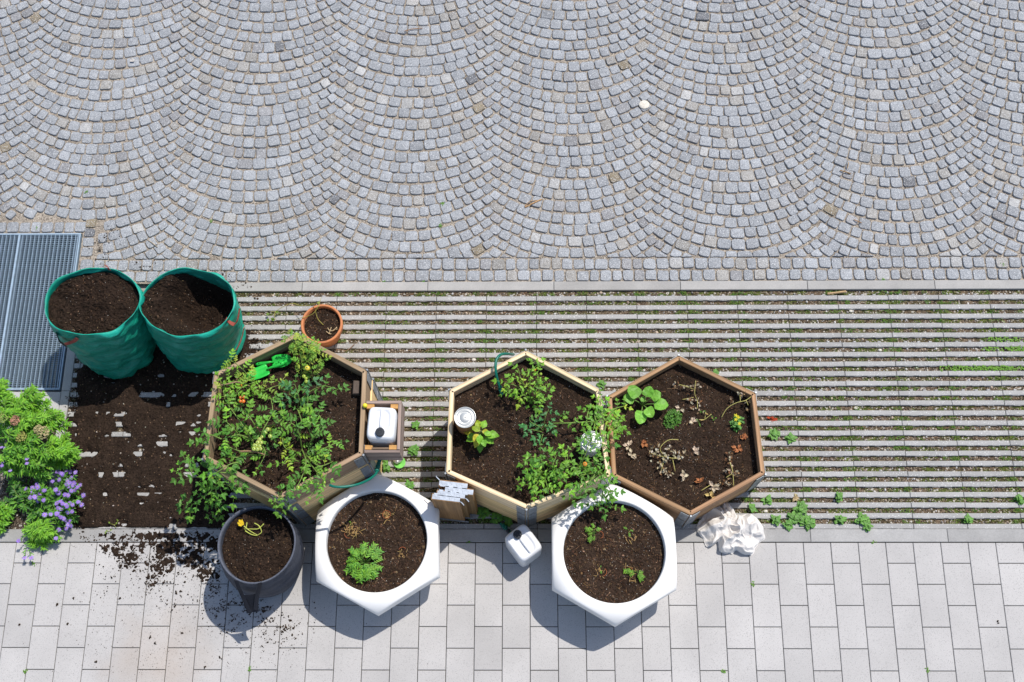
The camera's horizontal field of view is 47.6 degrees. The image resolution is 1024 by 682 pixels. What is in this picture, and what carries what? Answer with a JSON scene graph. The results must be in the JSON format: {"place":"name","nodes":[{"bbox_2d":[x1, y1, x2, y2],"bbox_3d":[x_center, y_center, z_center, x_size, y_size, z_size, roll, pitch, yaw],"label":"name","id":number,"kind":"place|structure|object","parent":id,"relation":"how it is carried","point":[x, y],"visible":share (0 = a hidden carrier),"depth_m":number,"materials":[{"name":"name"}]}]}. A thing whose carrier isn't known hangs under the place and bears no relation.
{"place":"outdoors","nodes":[
{"label":"outdoors","id":0,"kind":"place"},
{"bbox_2d":[0,430,55,528],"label":"flower bed soil","id":1,"kind":"structure","parent":0,"point":[18,520],"depth_m":8.71,"materials":[{"name":"brown soil"}]},
{"bbox_2d":[0,503,16,535],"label":"aster bush","id":2,"kind":"object","parent":1,"relation":"on","point":[6,512],"visible":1,"depth_m":8.53,"materials":[{"name":"green plant"}]},
{"bbox_2d":[0,423,55,480],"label":"aster bush","id":3,"kind":"object","parent":1,"relation":"on","point":[12,454],"visible":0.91,"depth_m":8.40,"materials":[{"name":"green plant"}]},
{"bbox_2d":[15,431,40,444],"bbox_3d":[-3.530,0.734,8.481,0.083,0.329,0.089,0,71,1],"label":"faded flower head","id":4,"kind":"object","parent":3,"relation":"attached to","point":[21,438],"visible":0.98,"depth_m":8.34},
{"bbox_2d":[37,426,49,439],"bbox_3d":[-3.378,0.706,8.488,0.095,0.328,0.104,0,71,1],"label":"faded flower head","id":5,"kind":"object","parent":3,"relation":"attached to","point":[46,431],"visible":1,"depth_m":8.35},
{"bbox_2d":[0,378,72,439],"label":"aster bush","id":6,"kind":"object","parent":1,"relation":"on","point":[28,408],"visible":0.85,"depth_m":8.43,"materials":[{"name":"green plant"}]},
{"bbox_2d":[10,415,19,425],"bbox_3d":[-3.578,0.617,8.482,0.074,0.326,0.082,-14,71,-4],"label":"faded flower head","id":7,"kind":"object","parent":6,"relation":"attached to","point":[14,417],"visible":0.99,"depth_m":8.34},
{"bbox_2d":[0,473,79,524],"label":"aster bush","id":8,"kind":"object","parent":1,"relation":"on","point":[24,502],"visible":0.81,"depth_m":8.53,"materials":[{"name":"green plant"}]},
{"bbox_2d":[16,469,85,542],"bbox_3d":[-3.357,1.211,8.506,0.523,0.282,0.534,0,71,1],"label":"aster plant","id":9,"kind":"object","parent":1,"relation":"on","point":[71,483],"visible":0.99,"depth_m":8.47,"materials":[{"name":"purple plant"}]},
{"bbox_2d":[39,431,82,471],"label":"aster bush","id":10,"kind":"object","parent":1,"relation":"on","point":[63,451],"visible":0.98,"depth_m":8.45,"materials":[{"name":"green plant"}]},
{"bbox_2d":[0,237,76,386],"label":"light well","id":11,"kind":"object","parent":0,"point":[35,363],"visible":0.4,"depth_m":10.21,"materials":[{"name":"metal"}]},
{"bbox_2d":[0,233,81,390],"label":"metal grating","id":12,"kind":"object","parent":11,"relation":"on","point":[12,299],"visible":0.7,"depth_m":9.23,"materials":[{"name":"metal"}]},
{"bbox_2d":[57,321,264,527],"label":"spilled soil","id":13,"kind":"structure","parent":0,"point":[146,422],"depth_m":8.80,"materials":[{"name":"brown soil"}]},
{"bbox_2d":[10,234,537,539],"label":"ground","id":14,"kind":"structure","parent":0,"point":[143,287],"depth_m":9.03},
{"bbox_2d":[0,392,60,429],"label":"slab strip","id":15,"kind":"object","parent":14,"relation":"on","point":[55,399],"visible":0.08,"depth_m":8.95,"materials":[{"name":"concrete"}]},
{"bbox_2d":[0,347,1023,541],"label":"kerb strip","id":16,"kind":"object","parent":14,"relation":"on","point":[771,535],"visible":0.44,"depth_m":8.53,"materials":[{"name":"concrete"}]},
{"bbox_2d":[22,538,33,559],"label":"aster plant","id":17,"kind":"object","parent":16,"relation":"on","point":[30,556],"visible":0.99,"depth_m":8.48,"materials":[{"name":"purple plant"}]},
{"bbox_2d":[21,516,62,551],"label":"aster bush","id":18,"kind":"object","parent":16,"relation":"on","point":[39,529],"visible":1,"depth_m":8.46,"materials":[{"name":"green plant"}]},
{"bbox_2d":[499,522,511,532],"bbox_3d":[-0.043,1.378,8.528,0.120,0.039,0.036,41,76,14],"label":"garden hose","id":19,"kind":"object","parent":16,"relation":"on","point":[504,527],"visible":0.84,"depth_m":8.52,"materials":[{"name":"green plastic"}]},
{"bbox_2d":[229,280,1023,291],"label":"kerb","id":20,"kind":"structure","parent":14,"relation":"on","point":[638,286],"depth_m":9.17,"materials":[{"name":"stone"}]},
{"bbox_2d":[0,0,1023,283],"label":"cobblestone paving","id":21,"kind":"structure","parent":0,"point":[420,142],"depth_m":9.64,"materials":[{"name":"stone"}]},
{"bbox_2d":[639,100,649,108],"bbox_3d":[1.108,-1.980,9.713,0.092,0.015,0.082,0,71,1],"label":"pebble","id":22,"kind":"object","parent":21,"relation":"on","point":[644,104],"visible":1,"depth_m":9.71,"materials":[{"name":"white stone"}]},
{"bbox_2d":[0,542,1023,681],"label":"slab paving","id":23,"kind":"structure","parent":0,"point":[542,628],"depth_m":8.33,"materials":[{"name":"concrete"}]},
{"bbox_2d":[81,528,291,632],"bbox_3d":[-2.319,1.838,8.443,2.300,0.024,0.960,0,71,1],"label":"soil smear","id":24,"kind":"object","parent":23,"relation":"on","point":[171,549],"visible":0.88,"depth_m":8.54},
{"bbox_2d":[217,506,304,612],"bbox_3d":[-1.790,1.515,8.188,0.586,0.672,0.654,39,76,13],"label":"plant pot","id":25,"kind":"object","parent":23,"relation":"on","point":[268,561],"visible":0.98,"depth_m":7.94,"materials":[{"name":"grey fabric"}]},
{"bbox_2d":[237,520,263,535],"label":"cut flower","id":26,"kind":"object","parent":25,"relation":"on","point":[240,523],"visible":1,"depth_m":7.94,"materials":[{"name":"yellow plant"}]},
{"bbox_2d":[315,474,439,615],"bbox_3d":[-0.944,1.468,8.306,0.864,0.452,0.998,-2,71,0],"label":"white planter","id":27,"kind":"object","parent":23,"relation":"on","point":[412,526],"visible":0.94,"depth_m":8.14,"materials":[{"name":"plastic"}]},
{"bbox_2d":[343,522,364,537],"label":"dried tuft","id":28,"kind":"object","parent":27,"relation":"on","point":[352,529],"visible":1,"depth_m":8.17,"materials":[{"name":"brown plant"}]},
{"bbox_2d":[343,541,383,583],"bbox_3d":[-1.031,1.537,8.059,0.289,0.094,0.298,0,71,1],"label":"marigold","id":29,"kind":"object","parent":27,"relation":"on","point":[368,571],"visible":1,"depth_m":8.04,"materials":[{"name":"green plant"}]},
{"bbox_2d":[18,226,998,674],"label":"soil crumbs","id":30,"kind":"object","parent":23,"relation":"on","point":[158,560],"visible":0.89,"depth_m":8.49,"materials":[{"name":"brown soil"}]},
{"bbox_2d":[505,524,541,566],"bbox_3d":[0.082,1.473,8.362,0.192,0.308,0.233,-35,74,-11],"label":"water canister","id":31,"kind":"object","parent":23,"relation":"on","point":[523,545],"visible":1,"depth_m":8.24,"materials":[{"name":"white plastic"}]},
{"bbox_2d":[551,484,676,626],"bbox_3d":[0.714,1.532,8.256,0.864,0.452,0.997,0,71,1],"label":"white planter","id":32,"kind":"object","parent":23,"relation":"on","point":[614,597],"visible":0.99,"depth_m":8.08,"materials":[{"name":"plastic"}]},
{"bbox_2d":[584,524,600,541],"bbox_3d":[0.552,1.341,8.127,0.110,0.044,0.138,32,74,11],"label":"marigold","id":33,"kind":"object","parent":32,"relation":"on","point":[590,537],"visible":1,"depth_m":8.12,"materials":[{"name":"green plant"}]},
{"bbox_2d":[623,568,644,581],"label":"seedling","id":34,"kind":"object","parent":32,"relation":"on","point":[640,577],"visible":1,"depth_m":8.02,"materials":[{"name":"green plant"}]},
{"bbox_2d":[52,289,1023,530],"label":"slat paving","id":35,"kind":"structure","parent":0,"point":[675,344],"depth_m":8.95,"materials":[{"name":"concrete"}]},
{"bbox_2d":[44,265,155,378],"bbox_3d":[-3.023,-0.125,8.707,0.728,0.812,0.661,0,71,1],"label":"garden bag","id":36,"kind":"object","parent":35,"relation":"on","point":[96,320],"visible":0.94,"depth_m":8.45,"materials":[{"name":"fabric"}]},
{"bbox_2d":[139,267,245,373],"bbox_3d":[-2.349,-0.131,8.711,0.786,0.788,0.602,0,71,1],"label":"garden bag","id":37,"kind":"object","parent":35,"relation":"on","point":[193,320],"visible":1,"depth_m":8.54,"materials":[{"name":"fabric"}]},
{"bbox_2d":[201,331,382,526],"bbox_3d":[-1.536,0.648,8.352,1.123,0.925,1.219,0,71,1],"label":"raised bed","id":38,"kind":"object","parent":35,"relation":"on","point":[347,412],"visible":0.61,"depth_m":8.03,"materials":[{"name":"brown soil"}]},
{"bbox_2d":[170,424,250,526],"bbox_3d":[-2.056,0.922,7.978,0.610,0.529,0.651,0,71,1],"label":"tomato plant","id":39,"kind":"object","parent":38,"relation":"on","point":[218,476],"visible":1,"depth_m":7.85,"materials":[{"name":"green plant"}]},
{"bbox_2d":[206,392,290,475],"bbox_3d":[-1.779,0.635,7.847,0.597,0.299,0.578,0,71,1],"label":"tomato plant","id":40,"kind":"object","parent":38,"relation":"on","point":[258,446],"visible":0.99,"depth_m":7.80,"materials":[{"name":"green plant"}]},
{"bbox_2d":[211,348,287,412],"bbox_3d":[-1.817,0.269,8.001,0.541,0.253,0.427,0,71,1],"label":"tomato plant","id":41,"kind":"object","parent":38,"relation":"on","point":[241,386],"visible":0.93,"depth_m":7.96,"materials":[{"name":"green plant"}]},
{"bbox_2d":[246,361,284,379],"bbox_3d":[-1.722,0.201,8.104,0.284,0.036,0.087,-24,72,-7],"label":"hand trowel","id":42,"kind":"object","parent":38,"relation":"on","point":[262,371],"visible":0.88,"depth_m":8.10,"materials":[{"name":"green plastic"}]},
{"bbox_2d":[256,354,291,367],"bbox_3d":[-1.670,0.145,8.135,0.256,0.036,0.097,-7,71,-2],"label":"hand trowel","id":43,"kind":"object","parent":38,"relation":"on","point":[285,358],"visible":0.94,"depth_m":8.15,"materials":[{"name":"green plastic"}]},
{"bbox_2d":[268,491,297,518],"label":"tomato plant","id":44,"kind":"object","parent":38,"relation":"on","point":[281,505],"visible":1,"depth_m":7.70,"materials":[{"name":"green plant"}]},
{"bbox_2d":[281,328,332,382],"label":"tomato plant","id":45,"kind":"object","parent":38,"relation":"on","point":[294,347],"visible":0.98,"depth_m":8.00,"materials":[{"name":"green plant"}]},
{"bbox_2d":[266,400,348,504],"bbox_3d":[-1.368,0.757,7.817,0.559,0.265,0.726,0,71,1],"label":"tomato plant","id":46,"kind":"object","parent":38,"relation":"on","point":[291,481],"visible":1,"depth_m":7.78,"materials":[{"name":"green plant"}]},
{"bbox_2d":[278,373,349,416],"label":"tomato plant","id":47,"kind":"object","parent":38,"relation":"on","point":[287,385],"visible":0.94,"depth_m":7.94,"materials":[{"name":"green plant"}]},
{"bbox_2d":[352,380,359,395],"bbox_3d":[-1.082,0.325,8.073,0.050,0.032,0.104,0,71,1],"label":"bark chunk","id":48,"kind":"object","parent":38,"relation":"on","point":[356,388],"visible":1,"depth_m":8.06,"materials":[{"name":"brown wood"}]},
{"bbox_2d":[364,401,404,459],"bbox_3d":[-0.874,0.617,7.979,0.240,0.230,0.363,0,71,1],"label":"canister box","id":49,"kind":"object","parent":38,"relation":"attached to","point":[390,452],"visible":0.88,"depth_m":7.92,"materials":[{"name":"brown wood"}]},
{"bbox_2d":[329,460,381,487],"bbox_3d":[-1.016,0.903,7.877,0.444,0.271,0.136,-43,75,-13],"label":"garden hose","id":50,"kind":"object","parent":49,"relation":"on","point":[377,467],"visible":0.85,"depth_m":7.82,"materials":[{"name":"green plastic"}]},
{"bbox_2d":[367,407,397,446],"bbox_3d":[-0.879,0.593,7.925,0.192,0.308,0.233,3,71,2],"label":"water canister","id":51,"kind":"object","parent":49,"relation":"on","point":[382,426],"visible":0.94,"depth_m":7.81,"materials":[{"name":"white plastic"}]},
{"bbox_2d":[301,304,342,346],"bbox_3d":[-1.453,-0.093,8.973,0.320,0.240,0.320,0,71,1],"label":"terracotta pot","id":52,"kind":"object","parent":35,"relation":"on","point":[329,316],"visible":0.98,"depth_m":8.90,"materials":[{"name":"ceramic"}]},
{"bbox_2d":[266,299,323,324],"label":"dried vine","id":53,"kind":"object","parent":52,"relation":"in","point":[276,311],"visible":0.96,"depth_m":9.06,"materials":[{"name":"brown plant"}]},
{"bbox_2d":[382,462,389,472],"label":"weed","id":54,"kind":"object","parent":35,"relation":"on","point":[386,466],"visible":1,"depth_m":8.70,"materials":[{"name":"green plant"}]},
{"bbox_2d":[393,458,405,467],"bbox_3d":[-0.847,0.915,8.730,0.092,0.006,0.092,0,71,1],"label":"green lid","id":55,"kind":"object","parent":35,"relation":"on","point":[401,464],"visible":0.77,"depth_m":8.72,"materials":[{"name":"plastic"}]},
{"bbox_2d":[405,479,414,488],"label":"weed","id":56,"kind":"object","parent":35,"relation":"on","point":[409,484],"visible":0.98,"depth_m":8.65,"materials":[{"name":"green plant"}]},
{"bbox_2d":[407,444,418,455],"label":"weed","id":57,"kind":"object","parent":35,"relation":"on","point":[412,449],"visible":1,"depth_m":8.74,"materials":[{"name":"green plant"}]},
{"bbox_2d":[431,493,468,522],"bbox_3d":[-0.431,1.196,8.256,0.233,0.706,0.063,6,71,3],"label":"folded bed frame","id":58,"kind":"object","parent":35,"relation":"on","point":[450,508],"visible":0.99,"depth_m":8.13,"materials":[{"name":"brown wood"}]},
{"bbox_2d":[436,476,468,489],"bbox_3d":[-0.411,1.087,8.294,0.227,0.706,0.070,6,71,3],"label":"folded bed frame","id":59,"kind":"object","parent":35,"relation":"on","point":[455,484],"visible":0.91,"depth_m":7.96,"materials":[{"name":"wood"}]},
{"bbox_2d":[437,489,472,518],"bbox_3d":[-0.398,1.173,8.264,0.233,0.706,0.063,6,71,3],"label":"folded bed frame","id":60,"kind":"object","parent":35,"relation":"on","point":[463,498],"visible":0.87,"depth_m":7.95,"materials":[{"name":"wood"}]},
{"bbox_2d":[442,483,477,514],"bbox_3d":[-0.371,1.128,8.279,0.227,0.706,0.070,6,71,3],"label":"folded bed frame","id":61,"kind":"object","parent":35,"relation":"on","point":[469,494],"visible":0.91,"depth_m":7.99,"materials":[{"name":"brown wood"}]},
{"bbox_2d":[477,506,490,519],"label":"weed","id":62,"kind":"object","parent":35,"relation":"on","point":[482,511],"visible":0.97,"depth_m":8.59,"materials":[{"name":"green plant"}]},
{"bbox_2d":[490,512,503,523],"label":"weed","id":63,"kind":"object","parent":35,"relation":"on","point":[497,516],"visible":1,"depth_m":8.56,"materials":[{"name":"green plant"}]},
{"bbox_2d":[503,516,512,526],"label":"weed","id":64,"kind":"object","parent":35,"relation":"on","point":[508,522],"visible":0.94,"depth_m":8.55,"materials":[{"name":"green plant"}]},
{"bbox_2d":[444,349,611,526],"bbox_3d":[0.118,0.717,8.435,1.160,0.670,1.169,0,71,1],"label":"raised bed","id":65,"kind":"object","parent":35,"relation":"on","point":[489,474],"visible":0.71,"depth_m":8.20,"materials":[{"name":"brown soil"}]},
{"bbox_2d":[454,407,475,434],"bbox_3d":[-0.324,0.562,8.126,0.152,0.201,0.152,0,71,1],"label":"tin can","id":66,"kind":"object","parent":65,"relation":"on","point":[465,419],"visible":0.91,"depth_m":8.04,"materials":[{"name":"silver metal"}]},
{"bbox_2d":[464,420,498,452],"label":"pepper plant","id":67,"kind":"object","parent":65,"relation":"on","point":[479,441],"visible":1,"depth_m":8.06,"materials":[{"name":"green plant"}]},
{"bbox_2d":[494,352,514,394],"bbox_3d":[-0.063,0.212,8.521,0.096,0.654,0.495,10,71,4],"label":"garden hose","id":68,"kind":"object","parent":65,"relation":"on","point":[495,368],"visible":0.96,"depth_m":8.23,"materials":[{"name":"green rubber"}]},
{"bbox_2d":[491,357,555,413],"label":"tomato plant","id":69,"kind":"object","parent":65,"relation":"on","point":[538,395],"visible":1,"depth_m":8.12,"materials":[{"name":"green plant"}]},
{"bbox_2d":[518,402,558,449],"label":"tomato plant","id":70,"kind":"object","parent":65,"relation":"on","point":[522,425],"visible":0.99,"depth_m":8.11,"materials":[{"name":"green plant"}]},
{"bbox_2d":[516,443,578,501],"bbox_3d":[0.241,0.919,7.962,0.436,0.278,0.402,0,71,1],"label":"tomato plant","id":71,"kind":"object","parent":65,"relation":"on","point":[554,471],"visible":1,"depth_m":7.91,"materials":[{"name":"green plant"}]},
{"bbox_2d":[580,431,601,456],"bbox_3d":[0.547,0.720,8.072,0.150,0.171,0.150,0,71,1],"label":"tin can","id":72,"kind":"object","parent":65,"relation":"on","point":[589,453],"visible":0.63,"depth_m":8.00,"materials":[{"name":"metal"}]},
{"bbox_2d":[553,388,632,442],"bbox_3d":[0.589,0.589,8.159,0.588,0.229,0.384,-32,73,-10],"label":"tomato plant","id":73,"kind":"object","parent":65,"relation":"on","point":[610,417],"visible":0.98,"depth_m":8.11,"materials":[{"name":"green plant"}]},
{"bbox_2d":[561,427,625,521],"bbox_3d":[0.567,0.915,8.008,0.467,0.369,0.606,0,71,1],"label":"tomato plant","id":74,"kind":"object","parent":65,"relation":"on","point":[585,467],"visible":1,"depth_m":7.94,"materials":[{"name":"green plant"}]},
{"bbox_2d":[596,380,606,387],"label":"weed","id":75,"kind":"object","parent":35,"relation":"on","point":[602,383],"visible":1,"depth_m":8.89,"materials":[{"name":"green plant"}]},
{"bbox_2d":[294,292,1022,523],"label":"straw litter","id":76,"kind":"object","parent":35,"relation":"on","point":[576,368],"visible":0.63,"depth_m":8.99,"materials":[{"name":"beige plant"}]},
{"bbox_2d":[603,354,766,527],"bbox_3d":[1.247,0.737,8.526,1.122,0.450,1.205,0,71,1],"label":"raised bed","id":77,"kind":"object","parent":35,"relation":"on","point":[680,502],"visible":0.9,"depth_m":8.38,"materials":[{"name":"brown soil"}]},
{"bbox_2d":[623,385,668,423],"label":"squash plant","id":78,"kind":"object","parent":77,"relation":"on","point":[634,392],"visible":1,"depth_m":8.38,"materials":[{"name":"green plant"}]},
{"bbox_2d":[649,439,685,477],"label":"withered plant","id":79,"kind":"object","parent":77,"relation":"on","point":[663,458],"visible":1,"depth_m":8.29,"materials":[{"name":"beige plant"}]},
{"bbox_2d":[662,409,682,428],"bbox_3d":[1.165,0.561,8.405,0.136,0.063,0.162,12,71,5],"label":"moss phlox","id":80,"kind":"object","parent":77,"relation":"on","point":[677,418],"visible":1,"depth_m":8.40,"materials":[{"name":"green plant"}]},
{"bbox_2d":[672,381,701,413],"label":"withered plant","id":81,"kind":"object","parent":77,"relation":"on","point":[694,389],"visible":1,"depth_m":8.46,"materials":[{"name":"beige plant"}]},
{"bbox_2d":[696,410,716,426],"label":"withered plant","id":82,"kind":"object","parent":77,"relation":"on","point":[705,416],"visible":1,"depth_m":8.42,"materials":[{"name":"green plant"}]},
{"bbox_2d":[709,481,720,492],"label":"dead leaf","id":83,"kind":"object","parent":77,"relation":"on","point":[714,487],"visible":1,"depth_m":8.25,"materials":[{"name":"beige plant"}]},
{"bbox_2d":[701,452,739,490],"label":"withered plant","id":84,"kind":"object","parent":77,"relation":"on","point":[729,463],"visible":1,"depth_m":8.27,"materials":[{"name":"beige plant"}]},
{"bbox_2d":[721,391,750,417],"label":"withered plant","id":85,"kind":"object","parent":77,"relation":"on","point":[747,409],"visible":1,"depth_m":8.42,"materials":[{"name":"beige plant"}]},
{"bbox_2d":[729,414,744,431],"bbox_3d":[1.628,0.586,8.385,0.103,0.072,0.118,32,74,11],"label":"yellow violet","id":86,"kind":"object","parent":77,"relation":"on","point":[735,422],"visible":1,"depth_m":8.39,"materials":[{"name":"green plant"}]},
{"bbox_2d":[731,444,742,451],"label":"dead leaf","id":87,"kind":"object","parent":77,"relation":"on","point":[735,449],"visible":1,"depth_m":8.35,"materials":[{"name":"orange plant"}]},
{"bbox_2d":[697,502,764,554],"bbox_3d":[1.608,1.374,8.441,0.483,0.168,0.370,27,73,10],"label":"crumpled cloth","id":88,"kind":"object","parent":35,"relation":"on","point":[727,529],"visible":0.98,"depth_m":8.44,"materials":[{"name":"white fabric"}]},
{"bbox_2d":[749,503,757,512],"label":"weed","id":89,"kind":"object","parent":35,"relation":"on","point":[752,508],"visible":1,"depth_m":8.56,"materials":[{"name":"green plant"}]},
{"bbox_2d":[761,494,771,504],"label":"weed","id":90,"kind":"object","parent":35,"relation":"on","point":[768,500],"visible":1,"depth_m":8.58,"materials":[{"name":"green plant"}]},
{"bbox_2d":[767,428,779,439],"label":"weed","id":91,"kind":"object","parent":35,"relation":"on","point":[774,434],"visible":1,"depth_m":8.74,"materials":[{"name":"green plant"}]},
{"bbox_2d":[771,514,780,525],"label":"weed","id":92,"kind":"object","parent":35,"relation":"on","point":[776,520],"visible":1,"depth_m":8.52,"materials":[{"name":"green plant"}]},
{"bbox_2d":[782,520,792,531],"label":"weed","id":93,"kind":"object","parent":35,"relation":"on","point":[786,526],"visible":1,"depth_m":8.51,"materials":[{"name":"green plant"}]},
{"bbox_2d":[784,432,797,443],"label":"weed","id":94,"kind":"object","parent":35,"relation":"on","point":[790,437],"visible":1,"depth_m":8.73,"materials":[{"name":"green plant"}]},
{"bbox_2d":[786,510,800,524],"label":"weed","id":95,"kind":"object","parent":35,"relation":"on","point":[794,515],"visible":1,"depth_m":8.53,"materials":[{"name":"green plant"}]},
{"bbox_2d":[793,500,807,514],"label":"weed","id":96,"kind":"object","parent":35,"relation":"on","point":[801,507],"visible":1,"depth_m":8.55,"materials":[{"name":"green plant"}]},
{"bbox_2d":[799,514,815,531],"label":"weed","id":97,"kind":"object","parent":35,"relation":"on","point":[807,521],"visible":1,"depth_m":8.52,"materials":[{"name":"green plant"}]},
{"bbox_2d":[836,491,842,502],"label":"weed","id":98,"kind":"object","parent":35,"relation":"on","point":[839,495],"visible":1,"depth_m":8.57,"materials":[{"name":"green plant"}]},
{"bbox_2d":[834,515,846,524],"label":"weed","id":99,"kind":"object","parent":35,"relation":"on","point":[841,519],"visible":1,"depth_m":8.52,"materials":[{"name":"green plant"}]},
{"bbox_2d":[854,512,868,524],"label":"weed","id":100,"kind":"object","parent":35,"relation":"on","point":[861,518],"visible":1,"depth_m":8.52,"materials":[{"name":"green plant"}]},
{"bbox_2d":[863,519,872,531],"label":"weed","id":101,"kind":"object","parent":35,"relation":"on","point":[868,526],"visible":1,"depth_m":8.50,"materials":[{"name":"green plant"}]},
{"bbox_2d":[964,513,973,522],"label":"weed","id":102,"kind":"object","parent":35,"relation":"on","point":[968,518],"visible":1,"depth_m":8.50,"materials":[{"name":"green plant"}]},
{"bbox_2d":[1013,494,1023,504],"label":"weed","id":103,"kind":"object","parent":35,"relation":"on","point":[1018,498],"visible":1,"depth_m":8.55,"materials":[{"name":"green plant"}]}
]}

